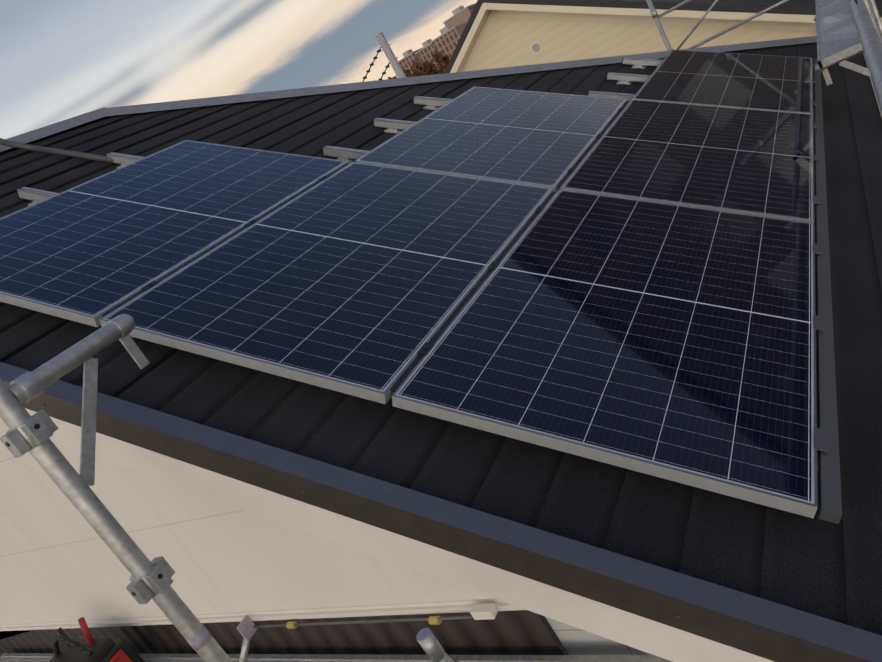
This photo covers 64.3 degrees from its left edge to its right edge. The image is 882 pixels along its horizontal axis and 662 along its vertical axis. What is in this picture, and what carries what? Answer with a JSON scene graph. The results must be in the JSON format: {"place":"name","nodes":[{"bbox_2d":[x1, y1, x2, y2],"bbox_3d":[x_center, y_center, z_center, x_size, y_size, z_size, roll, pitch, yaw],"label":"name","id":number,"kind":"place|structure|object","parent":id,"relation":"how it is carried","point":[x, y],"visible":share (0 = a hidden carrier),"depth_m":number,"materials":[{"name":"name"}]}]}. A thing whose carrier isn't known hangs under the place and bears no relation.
{"place":"outdoors","nodes":[
{"label":"outdoors","id":0,"kind":"place"},
{"bbox_2d":[0,0,477,138],"label":"sky","id":1,"kind":"structure","parent":0,"point":[60,60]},
{"bbox_2d":[0,653,671,661],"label":"scaffold plank","id":2,"kind":"object","parent":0,"point":[26,657],"visible":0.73,"depth_m":2.42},
{"bbox_2d":[49,617,144,661],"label":"toolbag","id":3,"kind":"object","parent":2,"relation":"on","point":[88,648],"visible":1,"depth_m":3.05,"materials":[{"name":"black fabric"}]},
{"bbox_2d":[416,628,458,661],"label":"scaffold pole","id":4,"kind":"object","parent":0,"point":[431,646],"visible":1,"depth_m":1.36,"materials":[{"name":"silver metal"}]},
{"bbox_2d":[102,59,841,523],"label":"mounting rails","id":5,"kind":"object","parent":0,"point":[826,441],"visible":0.98,"depth_m":2.19,"materials":[{"name":"silver metal"}]},
{"bbox_2d":[539,614,568,654],"bbox_3d":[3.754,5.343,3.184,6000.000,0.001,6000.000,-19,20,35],"label":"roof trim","id":6,"kind":"structure","parent":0,"point":[553,634],"depth_m":10.00,"materials":[{"name":"black metal"}]},
{"bbox_2d":[0,423,654,656],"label":"house walls","id":7,"kind":"structure","parent":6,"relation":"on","point":[62,566],"depth_m":2.60,"materials":[{"name":"white paint"}]},
{"bbox_2d":[0,314,232,661],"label":"scaffold post","id":8,"kind":"object","parent":7,"relation":"attached to","point":[32,435],"visible":1,"depth_m":1.65,"materials":[{"name":"grey metal"}]},
{"bbox_2d":[236,603,497,661],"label":"wall rod with fittings","id":9,"kind":"object","parent":7,"relation":"attached to","point":[247,628],"visible":1,"depth_m":2.31,"materials":[{"name":"metal"}]},
{"bbox_2d":[0,408,773,661],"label":"soffit","id":10,"kind":"structure","parent":7,"relation":"attached to","point":[664,641],"depth_m":1.72,"materials":[{"name":"white paint"}]},
{"bbox_3d":[-0.639,0.168,6.779,8.778,5.407,7.695,-19,20,35],"label":"roof","id":11,"kind":"object","parent":7,"relation":"on","visible":0},
{"bbox_2d":[0,38,881,635],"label":"roof slope","id":12,"kind":"structure","parent":11,"relation":"attached to","point":[820,568],"depth_m":2.02,"materials":[{"name":"painted sheet metal"}]},
{"bbox_2d":[0,138,113,162],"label":"scaffold pole","id":13,"kind":"object","parent":12,"relation":"on","point":[69,153],"visible":0.98,"depth_m":3.95,"materials":[{"name":"grey metal"}]},
{"bbox_2d":[16,57,817,470],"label":"mounting rails","id":14,"kind":"object","parent":12,"relation":"on","point":[340,153],"visible":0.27,"depth_m":4.25,"materials":[{"name":"silver metal"}]},
{"bbox_2d":[0,140,348,326],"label":"solar panel","id":15,"kind":"object","parent":14,"relation":"attached to","point":[92,252],"visible":0.83,"depth_m":2.94,"materials":[{"name":"photovoltaic solar cell glass"}]},
{"bbox_2d":[99,162,553,403],"bbox_3d":[-0.297,-0.323,2.713,0.908,0.565,1.628,-19,20,35],"label":"solar panel","id":16,"kind":"object","parent":14,"relation":"attached to","point":[360,280],"visible":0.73,"depth_m":2.46,"materials":[{"name":"photovoltaic solar cell glass"}]},
{"bbox_2d":[355,86,627,191],"bbox_3d":[0.370,-1.142,3.979,0.908,0.565,1.628,-19,20,35],"label":"solar panel","id":17,"kind":"object","parent":14,"relation":"attached to","point":[541,139],"visible":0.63,"depth_m":3.81,"materials":[{"name":"photovoltaic solar cell glass"}]},
{"bbox_2d":[392,189,817,517],"bbox_3d":[0.672,-0.111,2.340,0.908,0.565,1.628,-19,20,35],"label":"solar panel","id":18,"kind":"object","parent":14,"relation":"attached to","point":[673,342],"visible":0.97,"depth_m":2.05,"materials":[{"name":"photovoltaic solar cell glass"}]},
{"bbox_2d":[560,99,814,222],"bbox_3d":[1.339,-0.930,3.605,0.908,0.565,1.628,-19,20,35],"label":"solar panel","id":19,"kind":"object","parent":14,"relation":"attached to","point":[750,161],"visible":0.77,"depth_m":3.42,"materials":[{"name":"glass"},{"name":"silicon"},{"name":"aluminium"}]},
{"bbox_2d":[632,50,813,113],"bbox_3d":[2.006,-1.749,4.870,0.908,0.565,1.628,-19,20,35],"label":"solar panel","id":20,"kind":"object","parent":14,"relation":"attached to","point":[760,82],"visible":0.77,"depth_m":4.73,"materials":[{"name":"glass"},{"name":"silicon"},{"name":"aluminium"}]},
{"bbox_2d":[0,32,857,151],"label":"roof ridge hip caps","id":21,"kind":"object","parent":12,"relation":"on","point":[48,130],"visible":0.62,"depth_m":5.13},
{"bbox_2d":[0,362,881,661],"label":"roof fascia","id":22,"kind":"structure","parent":11,"relation":"attached to","point":[744,622],"depth_m":1.59,"materials":[{"name":"metal"}]},
{"bbox_2d":[859,40,881,115],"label":"scaffold pole","id":23,"kind":"object","parent":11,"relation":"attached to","point":[873,86],"depth_m":5.03,"materials":[{"name":"grey metal"}]},
{"bbox_2d":[362,32,405,81],"bbox_3d":[-1.165,-5.020,25.192,4.503,9.760,0.598,-17,21,40],"label":"utility pole","id":24,"kind":"object","parent":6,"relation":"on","point":[390,56],"visible":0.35,"depth_m":22.80,"materials":[{"name":"concrete"}]},
{"bbox_2d":[403,69,411,76],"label":"tree","id":25,"kind":"object","parent":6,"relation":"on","point":[406,72],"visible":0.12,"depth_m":178.41,"materials":[{"name":"brown plant"}]},
{"bbox_2d":[408,60,428,76],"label":"tree","id":26,"kind":"object","parent":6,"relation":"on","point":[416,68],"visible":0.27,"depth_m":160.32,"materials":[{"name":"brown plant"}]},
{"bbox_2d":[422,60,440,74],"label":"tree","id":27,"kind":"object","parent":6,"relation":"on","point":[430,68],"visible":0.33,"depth_m":167.51,"materials":[{"name":"brown plant"}]},
{"bbox_2d":[398,3,475,76],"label":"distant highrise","id":28,"kind":"structure","parent":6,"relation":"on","point":[447,39],"depth_m":330.76,"materials":[{"name":"concrete"}]},
{"bbox_2d":[432,50,449,73],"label":"tree","id":29,"kind":"object","parent":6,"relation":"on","point":[440,59],"visible":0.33,"depth_m":156.93,"materials":[{"name":"brown plant"}]},
{"bbox_2d":[646,0,881,50],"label":"scaffolding","id":30,"kind":"object","parent":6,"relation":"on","point":[654,15],"visible":0.54,"depth_m":7.31,"materials":[{"name":"metal"}]},
{"bbox_2d":[814,0,881,110],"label":"scaffold","id":31,"kind":"object","parent":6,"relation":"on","point":[865,23],"visible":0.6,"depth_m":3.13,"materials":[{"name":"grey metal"}]},
{"bbox_2d":[815,0,862,68],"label":"scaffold plank","id":32,"kind":"object","parent":31,"relation":"attached to","point":[823,59],"visible":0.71,"depth_m":4.36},
{"bbox_2d":[444,0,881,116],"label":"neighbour house","id":33,"kind":"structure","parent":0,"point":[502,33],"depth_m":12.29,"materials":[{"name":"beige paint"}]},
{"bbox_2d":[531,41,541,53],"bbox_3d":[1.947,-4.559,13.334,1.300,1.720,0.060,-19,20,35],"label":"wall vent","id":34,"kind":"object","parent":33,"relation":"in","point":[536,47],"depth_m":12.97,"materials":[{"name":"beige"}]}
]}

